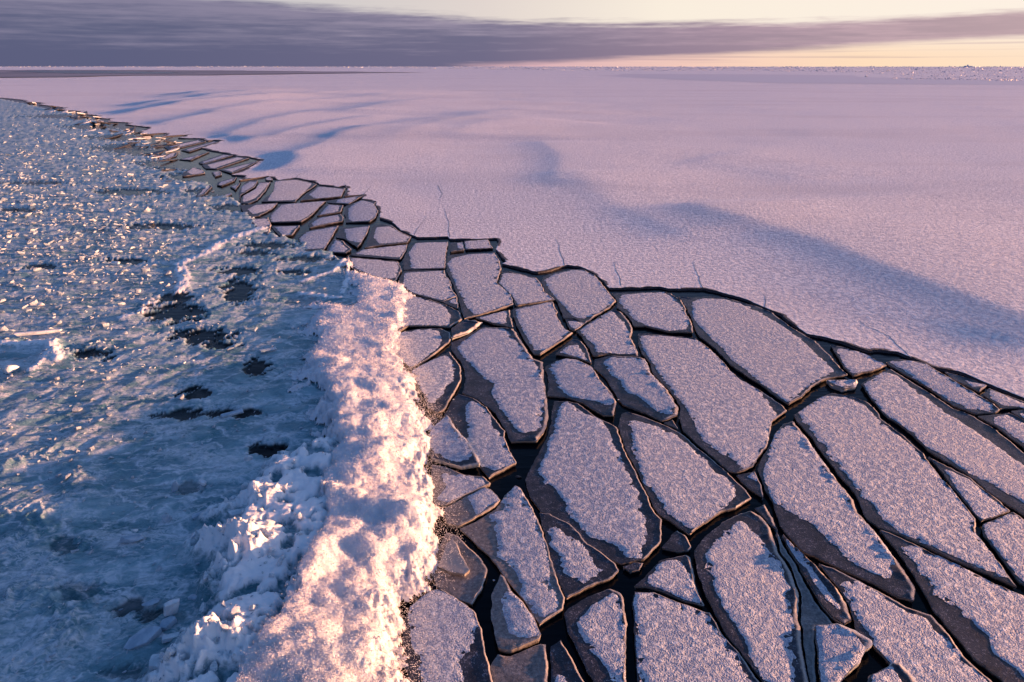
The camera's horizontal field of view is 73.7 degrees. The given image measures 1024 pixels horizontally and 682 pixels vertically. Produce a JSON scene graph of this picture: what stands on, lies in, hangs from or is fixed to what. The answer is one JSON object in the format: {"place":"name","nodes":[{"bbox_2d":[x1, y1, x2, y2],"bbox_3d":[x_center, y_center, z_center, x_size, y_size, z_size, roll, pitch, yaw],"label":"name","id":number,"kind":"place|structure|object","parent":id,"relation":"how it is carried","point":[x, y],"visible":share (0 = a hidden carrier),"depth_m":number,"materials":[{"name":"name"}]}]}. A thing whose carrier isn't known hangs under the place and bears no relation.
{"place":"outdoors","nodes":[
{"label":"outdoors","id":0,"kind":"place"},
{"bbox_2d":[18,70,177,73],"bbox_3d":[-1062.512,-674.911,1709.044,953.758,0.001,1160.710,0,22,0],"label":"dark lead","id":1,"kind":"object","parent":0,"point":[42,71],"visible":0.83,"depth_m":1395.48,"materials":[{"name":"black liquid"}]},
{"bbox_2d":[0,99,396,681],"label":"ice","id":2,"kind":"structure","parent":0,"point":[265,256],"depth_m":25.07,"materials":[{"name":"ice"}]},
{"bbox_2d":[2,365,18,373],"bbox_3d":[-21.150,1.148,28.790,0.606,0.366,0.363,-20,29,-40],"label":"ice boulder","id":3,"kind":"object","parent":2,"relation":"on","point":[7,369],"visible":1,"depth_m":28.65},
{"bbox_2d":[14,329,61,335],"bbox_3d":[-22.699,-0.400,32.737,1.938,0.152,0.181,-7,28,-33],"label":"ice bar","id":4,"kind":"object","parent":2,"relation":"on","point":[36,332],"visible":0.94,"depth_m":32.65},
{"bbox_2d":[119,534,143,542],"bbox_3d":[-10.320,5.348,18.499,0.607,0.162,0.241,-5,25,-11],"label":"ice hummock","id":5,"kind":"object","parent":2,"relation":"on","point":[131,538],"visible":1,"depth_m":18.44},
{"bbox_2d":[123,626,161,649],"bbox_3d":[-8.268,6.673,15.308,0.799,0.171,0.433,-30,40,-28],"label":"ice slab","id":6,"kind":"object","parent":2,"relation":"on","point":[144,637],"depth_m":15.25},
{"bbox_2d":[142,598,160,605],"bbox_3d":[-8.639,6.281,16.353,0.422,0.138,0.191,-10,24,-23],"label":"ice slab","id":7,"kind":"object","parent":2,"relation":"on","point":[152,601],"depth_m":16.33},
{"bbox_2d":[149,654,160,670],"bbox_3d":[-7.391,6.838,14.513,0.578,0.182,0.429,0,20,-27],"label":"ice slab","id":8,"kind":"object","parent":2,"relation":"on","point":[154,660],"depth_m":14.38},
{"bbox_2d":[162,514,171,521],"bbox_3d":[-9.803,5.021,19.396,0.251,0.251,0.185,-14,26,-31],"label":"ice lump","id":9,"kind":"object","parent":2,"relation":"on","point":[167,518],"visible":1,"depth_m":19.32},
{"bbox_2d":[159,615,176,630],"bbox_3d":[-7.933,6.516,15.705,0.255,0.216,0.384,14,36,26],"label":"ice slab","id":10,"kind":"object","parent":2,"relation":"on","point":[167,623],"depth_m":15.65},
{"bbox_2d":[163,646,175,659],"bbox_3d":[-7.060,6.448,14.091,0.148,0.219,0.269,29,2,31],"label":"heaped chunk","id":11,"kind":"object","parent":2,"relation":"on","point":[170,651],"visible":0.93,"depth_m":14.01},
{"bbox_2d":[162,632,179,642],"bbox_3d":[-7.626,6.628,15.266,0.362,0.127,0.159,-7,20,-17],"label":"ice brick","id":12,"kind":"object","parent":2,"relation":"on","point":[168,638],"visible":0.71,"depth_m":15.21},
{"bbox_2d":[164,598,179,616],"bbox_3d":[-7.967,6.236,15.974,0.189,0.342,0.387,20,17,31],"label":"ice slab","id":13,"kind":"object","parent":2,"relation":"on","point":[171,607],"depth_m":15.91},
{"bbox_2d":[171,481,178,491],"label":"ice slab","id":14,"kind":"structure","parent":2,"relation":"on","point":[175,485],"depth_m":20.72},
{"bbox_2d":[0,111,351,681],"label":"brash ice","id":15,"kind":"structure","parent":2,"relation":"on","point":[95,294],"depth_m":43.83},
{"bbox_2d":[199,602,207,613],"bbox_3d":[-7.260,6.313,16.080,0.133,0.145,0.287,-23,47,18],"label":"heaped chunk","id":16,"kind":"object","parent":2,"relation":"on","point":[203,608],"visible":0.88,"depth_m":16.04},
{"bbox_2d":[210,660,217,671],"bbox_3d":[-6.095,6.710,13.988,0.148,0.201,0.249,-5,39,-13],"label":"heaped chunk","id":17,"kind":"object","parent":2,"relation":"on","point":[213,665],"visible":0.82,"depth_m":13.93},
{"bbox_2d":[220,409,243,418],"bbox_3d":[-10.369,2.687,25.282,0.812,0.112,0.233,-15,32,-33],"label":"ice plank","id":18,"kind":"object","parent":2,"relation":"on","point":[232,413],"visible":1,"depth_m":25.23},
{"bbox_2d":[230,606,239,617],"bbox_3d":[-6.135,5.999,15.095,0.148,0.158,0.271,25,18,5],"label":"heaped chunk","id":19,"kind":"object","parent":2,"relation":"on","point":[235,610],"visible":0.93,"depth_m":15.04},
{"bbox_2d":[228,508,244,517],"bbox_3d":[-7.464,4.801,19.207,0.978,0.149,0.244,-6,26,-25],"label":"ice plank","id":20,"kind":"object","parent":2,"relation":"on","point":[235,512],"visible":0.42,"depth_m":19.03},
{"bbox_2d":[259,347,276,352],"bbox_3d":[-11.055,0.408,30.896,0.766,0.102,0.203,-12,30,-37],"label":"ice shard","id":21,"kind":"object","parent":2,"relation":"on","point":[268,349],"visible":1,"depth_m":30.85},
{"bbox_2d":[264,519,274,525],"bbox_3d":[-6.402,4.811,18.010,0.138,0.160,0.282,29,0,41],"label":"heaped chunk","id":22,"kind":"object","parent":2,"relation":"on","point":[268,522],"visible":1,"depth_m":17.94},
{"bbox_2d":[235,258,444,681],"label":"snow ridge","id":23,"kind":"object","parent":2,"relation":"on","point":[411,517],"visible":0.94,"depth_m":18.61,"materials":[{"name":"snow"}]},
{"bbox_2d":[238,260,474,681],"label":"crumbs","id":24,"kind":"object","parent":23,"relation":"on","point":[382,509],"visible":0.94,"depth_m":18.84,"materials":[{"name":"white"}]},
{"bbox_2d":[0,70,402,76],"bbox_3d":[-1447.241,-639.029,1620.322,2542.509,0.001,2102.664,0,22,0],"label":"new ice","id":25,"kind":"structure","parent":0,"point":[9,73],"depth_m":1215.39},
{"bbox_2d":[0,67,1023,400],"bbox_3d":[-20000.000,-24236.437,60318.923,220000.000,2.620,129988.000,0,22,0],"label":"sea ice","id":26,"kind":"structure","parent":0,"point":[876,217],"depth_m":84.63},
{"bbox_2d":[0,98,1023,681],"bbox_3d":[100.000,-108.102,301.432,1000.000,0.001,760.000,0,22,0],"label":"water","id":27,"kind":"structure","parent":0,"point":[554,630],"depth_m":23.93,"materials":[{"name":"black liquid"}]},
{"bbox_2d":[163,152,177,159],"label":"ice floe","id":28,"kind":"object","parent":27,"relation":"on","point":[169,156],"visible":0.98,"depth_m":99.04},
{"bbox_2d":[164,139,205,149],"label":"ice floe","id":29,"kind":"object","parent":27,"relation":"on","point":[189,143],"visible":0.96,"depth_m":113.36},
{"bbox_2d":[182,167,204,176],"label":"ice floe","id":30,"kind":"object","parent":27,"relation":"on","point":[193,171],"visible":1,"depth_m":83.12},
{"bbox_2d":[179,152,208,160],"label":"ice floe","id":31,"kind":"object","parent":27,"relation":"on","point":[191,158],"visible":1,"depth_m":96.99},
{"bbox_2d":[181,141,217,151],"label":"ice floe","id":32,"kind":"object","parent":27,"relation":"on","point":[194,148],"visible":0.98,"depth_m":109.10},
{"bbox_2d":[196,185,211,197],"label":"ice floe","id":33,"kind":"object","parent":27,"relation":"on","point":[203,191],"visible":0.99,"depth_m":70.66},
{"bbox_2d":[198,154,232,164],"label":"ice floe","id":34,"kind":"object","parent":27,"relation":"on","point":[217,158],"visible":1,"depth_m":95.55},
{"bbox_2d":[202,156,248,169],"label":"ice floe","id":35,"kind":"object","parent":27,"relation":"on","point":[217,165],"visible":1,"depth_m":91.12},
{"bbox_2d":[217,177,236,186],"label":"ice floe","id":36,"kind":"object","parent":27,"relation":"on","point":[225,182],"visible":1,"depth_m":76.32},
{"bbox_2d":[219,161,258,173],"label":"ice floe","id":37,"kind":"object","parent":27,"relation":"on","point":[232,170],"visible":0.98,"depth_m":86.64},
{"bbox_2d":[238,180,257,201],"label":"ice floe","id":38,"kind":"object","parent":27,"relation":"on","point":[246,187],"visible":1,"depth_m":72.93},
{"bbox_2d":[241,182,270,204],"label":"ice floe","id":39,"kind":"object","parent":27,"relation":"on","point":[256,194],"visible":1,"depth_m":69.00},
{"bbox_2d":[240,203,277,217],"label":"ice floe","id":40,"kind":"object","parent":27,"relation":"on","point":[255,210],"visible":0.99,"depth_m":62.04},
{"bbox_2d":[251,217,271,234],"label":"ice floe","id":41,"kind":"object","parent":27,"relation":"on","point":[263,222],"visible":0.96,"depth_m":56.11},
{"bbox_2d":[271,225,299,236],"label":"ice floe","id":42,"kind":"object","parent":27,"relation":"on","point":[287,231],"visible":0.99,"depth_m":54.06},
{"bbox_2d":[261,179,316,202],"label":"ice floe","id":43,"kind":"object","parent":27,"relation":"on","point":[290,191],"visible":1,"depth_m":71.12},
{"bbox_2d":[269,201,325,223],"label":"ice floe","id":44,"kind":"object","parent":27,"relation":"on","point":[301,212],"visible":1,"depth_m":60.43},
{"bbox_2d":[298,226,337,250],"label":"ice floe","id":45,"kind":"object","parent":27,"relation":"on","point":[318,239],"visible":1,"depth_m":51.48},
{"bbox_2d":[300,186,344,201],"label":"ice floe","id":46,"kind":"object","parent":27,"relation":"on","point":[319,192],"visible":1,"depth_m":69.31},
{"bbox_2d":[308,214,343,228],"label":"ice floe","id":47,"kind":"object","parent":27,"relation":"on","point":[325,221],"visible":1,"depth_m":57.09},
{"bbox_2d":[317,204,342,216],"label":"ice floe","id":48,"kind":"object","parent":27,"relation":"on","point":[328,209],"visible":1,"depth_m":61.27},
{"bbox_2d":[327,239,350,253],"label":"ice floe","id":49,"kind":"object","parent":27,"relation":"on","point":[335,246],"visible":0.98,"depth_m":48.68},
{"bbox_2d":[327,195,363,204],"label":"ice floe","id":50,"kind":"object","parent":27,"relation":"on","point":[346,201],"visible":1,"depth_m":65.69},
{"bbox_2d":[336,226,369,248],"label":"ice floe","id":51,"kind":"object","parent":27,"relation":"on","point":[355,236],"visible":1,"depth_m":52.50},
{"bbox_2d":[344,200,377,223],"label":"ice floe","id":52,"kind":"object","parent":27,"relation":"on","point":[363,211],"visible":1,"depth_m":60.46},
{"bbox_2d":[348,257,401,281],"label":"ice floe","id":53,"kind":"object","parent":27,"relation":"on","point":[388,269],"visible":0.82,"depth_m":43.87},
{"bbox_2d":[350,244,406,260],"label":"ice floe","id":54,"kind":"object","parent":27,"relation":"on","point":[396,253],"visible":1,"depth_m":47.19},
{"bbox_2d":[364,224,410,248],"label":"ice floe","id":55,"kind":"object","parent":27,"relation":"on","point":[381,235],"visible":1,"depth_m":51.59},
{"bbox_2d":[396,328,450,369],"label":"ice floe","id":56,"kind":"object","parent":27,"relation":"on","point":[431,343],"visible":0.82,"depth_m":31.81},
{"bbox_2d":[403,242,447,270],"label":"ice floe","id":57,"kind":"object","parent":27,"relation":"on","point":[425,256],"visible":1,"depth_m":46.41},
{"bbox_2d":[399,270,457,302],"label":"ice floe","id":58,"kind":"object","parent":27,"relation":"on","point":[434,285],"visible":0.93,"depth_m":40.44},
{"bbox_2d":[397,296,461,331],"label":"ice floe","id":59,"kind":"object","parent":27,"relation":"on","point":[419,312],"visible":0.73,"depth_m":35.52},
{"bbox_2d":[412,352,460,413],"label":"ice floe","id":60,"kind":"object","parent":27,"relation":"on","point":[445,368],"visible":0.96,"depth_m":28.09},
{"bbox_2d":[402,589,492,681],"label":"ice floe","id":61,"kind":"object","parent":27,"relation":"on","point":[458,638],"visible":0.99,"depth_m":15.31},
{"bbox_2d":[444,297,457,309],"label":"ice floe","id":62,"kind":"object","parent":27,"relation":"on","point":[453,303],"visible":1,"depth_m":37.26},
{"bbox_2d":[429,415,479,469],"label":"ice floe","id":63,"kind":"object","parent":27,"relation":"on","point":[459,452],"visible":0.98,"depth_m":22.87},
{"bbox_2d":[450,242,463,252],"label":"ice floe","id":64,"kind":"object","parent":27,"relation":"on","point":[455,247],"visible":1,"depth_m":48.84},
{"bbox_2d":[431,533,486,606],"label":"ice floe","id":65,"kind":"object","parent":27,"relation":"on","point":[468,588],"visible":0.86,"depth_m":17.33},
{"bbox_2d":[439,539,469,576],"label":"ice floe","id":66,"kind":"object","parent":65,"relation":"on","point":[458,566],"visible":0.98,"depth_m":17.67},
{"bbox_2d":[431,465,490,507],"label":"ice floe","id":67,"kind":"object","parent":27,"relation":"on","point":[463,485],"visible":0.94,"depth_m":21.07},
{"bbox_2d":[451,319,482,339],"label":"ice floe","id":68,"kind":"object","parent":27,"relation":"on","point":[465,327],"visible":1,"depth_m":33.70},
{"bbox_2d":[445,487,499,527],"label":"ice floe","id":69,"kind":"object","parent":27,"relation":"on","point":[481,502],"visible":0.99,"depth_m":19.99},
{"bbox_2d":[464,239,492,250],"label":"ice floe","id":70,"kind":"object","parent":27,"relation":"on","point":[476,245],"visible":1,"depth_m":49.28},
{"bbox_2d":[446,253,513,319],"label":"ice floe","id":71,"kind":"object","parent":27,"relation":"on","point":[478,289],"visible":1,"depth_m":40.62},
{"bbox_2d":[444,394,516,480],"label":"ice floe","id":72,"kind":"object","parent":27,"relation":"on","point":[480,429],"visible":0.94,"depth_m":24.06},
{"bbox_2d":[476,310,512,328],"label":"ice floe","id":73,"kind":"object","parent":27,"relation":"on","point":[501,319],"visible":1,"depth_m":34.92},
{"bbox_2d":[451,327,547,443],"bbox_3d":[-0.755,1.413,28.751,4.229,0.180,11.291,-1,22,0],"label":"ice floe","id":74,"kind":"object","parent":27,"relation":"on","point":[504,376],"visible":1,"depth_m":28.10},
{"bbox_2d":[460,485,564,626],"bbox_3d":[-0.088,5.568,18.464,2.747,0.150,5.640,-2,22,1],"label":"ice floe","id":75,"kind":"object","parent":27,"relation":"on","point":[506,535],"visible":1,"depth_m":18.21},
{"bbox_2d":[491,575,540,653],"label":"ice floe","id":76,"kind":"object","parent":27,"relation":"on","point":[515,626],"visible":1,"depth_m":15.78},
{"bbox_2d":[490,644,547,681],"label":"ice floe","id":77,"kind":"object","parent":27,"relation":"on","point":[529,664],"visible":0.98,"depth_m":14.73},
{"bbox_2d":[498,270,554,306],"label":"ice floe","id":78,"kind":"object","parent":27,"relation":"on","point":[523,290],"visible":0.99,"depth_m":39.58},
{"bbox_2d":[512,301,572,356],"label":"ice floe","id":79,"kind":"object","parent":27,"relation":"on","point":[542,329],"visible":1,"depth_m":33.78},
{"bbox_2d":[550,640,583,681],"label":"ice floe","id":80,"kind":"object","parent":27,"relation":"on","point":[563,667],"visible":1,"depth_m":14.74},
{"bbox_2d":[556,339,590,364],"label":"ice floe","id":81,"kind":"object","parent":27,"relation":"on","point":[574,349],"visible":1,"depth_m":30.89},
{"bbox_2d":[565,319,583,331],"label":"ice floe","id":82,"kind":"object","parent":27,"relation":"on","point":[574,325],"visible":1,"depth_m":34.19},
{"bbox_2d":[541,269,615,324],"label":"ice floe","id":83,"kind":"object","parent":27,"relation":"on","point":[585,297],"visible":1,"depth_m":38.68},
{"bbox_2d":[540,513,618,600],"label":"ice floe","id":84,"kind":"object","parent":27,"relation":"on","point":[580,565],"visible":1,"depth_m":17.86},
{"bbox_2d":[545,358,615,417],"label":"ice floe","id":85,"kind":"object","parent":27,"relation":"on","point":[578,381],"visible":1,"depth_m":27.54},
{"bbox_2d":[525,401,661,565],"bbox_3d":[2.338,4.099,22.106,3.850,0.150,9.285,-1,22,1],"label":"ice floe","id":86,"kind":"object","parent":27,"relation":"on","point":[582,479],"visible":1,"depth_m":20.97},
{"bbox_2d":[564,589,627,681],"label":"ice floe","id":87,"kind":"object","parent":27,"relation":"on","point":[596,624],"visible":1,"depth_m":15.55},
{"bbox_2d":[577,310,637,357],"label":"ice floe","id":88,"kind":"object","parent":27,"relation":"on","point":[608,333],"visible":1,"depth_m":32.76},
{"bbox_2d":[623,563,642,574],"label":"ice floe","id":89,"kind":"object","parent":27,"relation":"on","point":[632,568],"visible":1,"depth_m":17.64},
{"bbox_2d":[594,355,677,422],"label":"ice floe","id":90,"kind":"object","parent":27,"relation":"on","point":[634,383],"visible":1,"depth_m":27.54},
{"bbox_2d":[612,292,692,333],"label":"ice floe","id":91,"kind":"object","parent":27,"relation":"on","point":[665,312],"visible":1,"depth_m":35.99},
{"bbox_2d":[634,555,703,608],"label":"ice floe","id":92,"kind":"object","parent":27,"relation":"on","point":[671,578],"visible":1,"depth_m":17.11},
{"bbox_2d":[664,420,677,430],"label":"ice floe","id":93,"kind":"object","parent":27,"relation":"on","point":[671,424],"visible":0.98,"depth_m":24.67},
{"bbox_2d":[662,531,690,553],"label":"ice floe","id":94,"kind":"object","parent":27,"relation":"on","point":[678,542],"visible":1,"depth_m":18.48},
{"bbox_2d":[618,412,750,535],"bbox_3d":[5.495,4.036,22.258,3.367,0.151,7.219,0,22,0],"label":"ice floe","id":95,"kind":"object","parent":27,"relation":"on","point":[690,488],"visible":1,"depth_m":21.50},
{"bbox_2d":[632,592,758,681],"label":"ice floe","id":96,"kind":"object","parent":27,"relation":"on","point":[674,641],"visible":1,"depth_m":15.20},
{"bbox_2d":[638,333,786,474],"bbox_3d":[8.095,1.937,27.469,4.485,0.156,12.297,0,22,0],"label":"ice floe","id":97,"kind":"object","parent":27,"relation":"on","point":[727,417],"visible":1,"depth_m":26.27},
{"bbox_2d":[737,471,762,500],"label":"ice floe","id":98,"kind":"object","parent":27,"relation":"on","point":[751,481],"visible":1,"depth_m":21.24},
{"bbox_2d":[694,511,808,681],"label":"ice floe","id":99,"kind":"object","parent":27,"relation":"on","point":[751,595],"visible":1,"depth_m":16.67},
{"bbox_2d":[679,296,847,405],"bbox_3d":[11.637,-0.035,32.353,5.293,0.165,13.392,0,22,0],"label":"ice floe","id":100,"kind":"object","parent":27,"relation":"on","point":[772,354],"visible":1,"depth_m":31.39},
{"bbox_2d":[755,505,777,532],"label":"ice floe","id":101,"kind":"object","parent":27,"relation":"on","point":[763,513],"visible":1,"depth_m":19.66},
{"bbox_2d":[776,532,831,681],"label":"ice floe","id":102,"kind":"object","parent":27,"relation":"on","point":[812,614],"visible":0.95,"depth_m":16.07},
{"bbox_2d":[781,534,850,625],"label":"ice floe","id":103,"kind":"object","parent":27,"relation":"on","point":[828,597],"visible":0.99,"depth_m":16.83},
{"bbox_2d":[757,421,914,602],"bbox_3d":[8.912,4.634,20.717,2.712,0.184,8.967,0,22,0],"label":"ice floe","id":104,"kind":"object","parent":27,"relation":"on","point":[820,519],"visible":0.99,"depth_m":19.55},
{"bbox_2d":[826,379,857,391],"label":"ice floe","id":105,"kind":"object","parent":27,"relation":"on","point":[842,385],"visible":1,"depth_m":27.69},
{"bbox_2d":[815,623,872,681],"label":"ice floe","id":106,"kind":"object","parent":27,"relation":"on","point":[841,650],"visible":1,"depth_m":14.99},
{"bbox_2d":[831,345,885,377],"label":"ice floe","id":107,"kind":"object","parent":27,"relation":"on","point":[854,363],"visible":1,"depth_m":29.79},
{"bbox_2d":[867,662,916,681],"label":"ice floe","id":108,"kind":"object","parent":27,"relation":"on","point":[895,672],"visible":1,"depth_m":14.34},
{"bbox_2d":[818,564,991,681],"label":"ice floe","id":109,"kind":"object","parent":27,"relation":"on","point":[919,646],"visible":1,"depth_m":15.49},
{"bbox_2d":[793,393,1016,589],"bbox_3d":[11.956,4.130,22.018,3.611,0.150,10.827,0,22,0],"label":"ice floe","id":110,"kind":"object","parent":27,"relation":"on","point":[891,479],"visible":1,"depth_m":21.20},
{"bbox_2d":[861,369,1023,516],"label":"ice floe","id":111,"kind":"object","parent":27,"relation":"on","point":[990,459],"visible":1,"depth_m":23.83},
{"bbox_2d":[886,359,999,415],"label":"ice floe","id":112,"kind":"object","parent":27,"relation":"on","point":[955,393],"visible":0.99,"depth_m":27.44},
{"bbox_2d":[880,530,1023,681],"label":"ice floe","id":113,"kind":"object","parent":27,"relation":"on","point":[981,619],"visible":1,"depth_m":16.27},
{"bbox_2d":[945,372,986,393],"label":"ice floe","id":114,"kind":"object","parent":27,"relation":"on","point":[973,385],"visible":1,"depth_m":27.90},
{"bbox_2d":[927,457,1009,523],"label":"ice floe","id":115,"kind":"object","parent":27,"relation":"on","point":[982,505],"visible":1,"depth_m":20.56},
{"bbox_2d":[978,413,1023,449],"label":"ice floe","id":116,"kind":"object","parent":27,"relation":"on","point":[1009,426],"visible":1,"depth_m":24.63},
{"bbox_2d":[982,512,1023,586],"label":"ice floe","id":117,"kind":"object","parent":27,"relation":"on","point":[1003,536],"visible":1,"depth_m":18.60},
{"bbox_2d":[983,388,1023,410],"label":"ice floe","id":118,"kind":"object","parent":27,"relation":"on","point":[1001,401],"visible":0.98,"depth_m":26.39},
{"bbox_2d":[1011,410,1023,419],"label":"ice floe","id":119,"kind":"object","parent":27,"relation":"on","point":[1019,413],"visible":0.96,"depth_m":25.47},
{"bbox_2d":[0,0,1023,66],"label":"sky","id":120,"kind":"structure","parent":0,"point":[66,33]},
{"bbox_2d":[1,66,1023,80],"bbox_3d":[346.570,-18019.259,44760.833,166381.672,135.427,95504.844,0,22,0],"label":"pack ice","id":121,"kind":"structure","parent":0,"point":[702,69],"depth_m":4095.19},
{"bbox_2d":[601,74,1023,84],"bbox_3d":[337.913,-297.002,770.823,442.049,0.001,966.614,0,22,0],"label":"smooth ice","id":122,"kind":"structure","parent":0,"point":[826,79],"depth_m":679.35,"materials":[{"name":"ice"}]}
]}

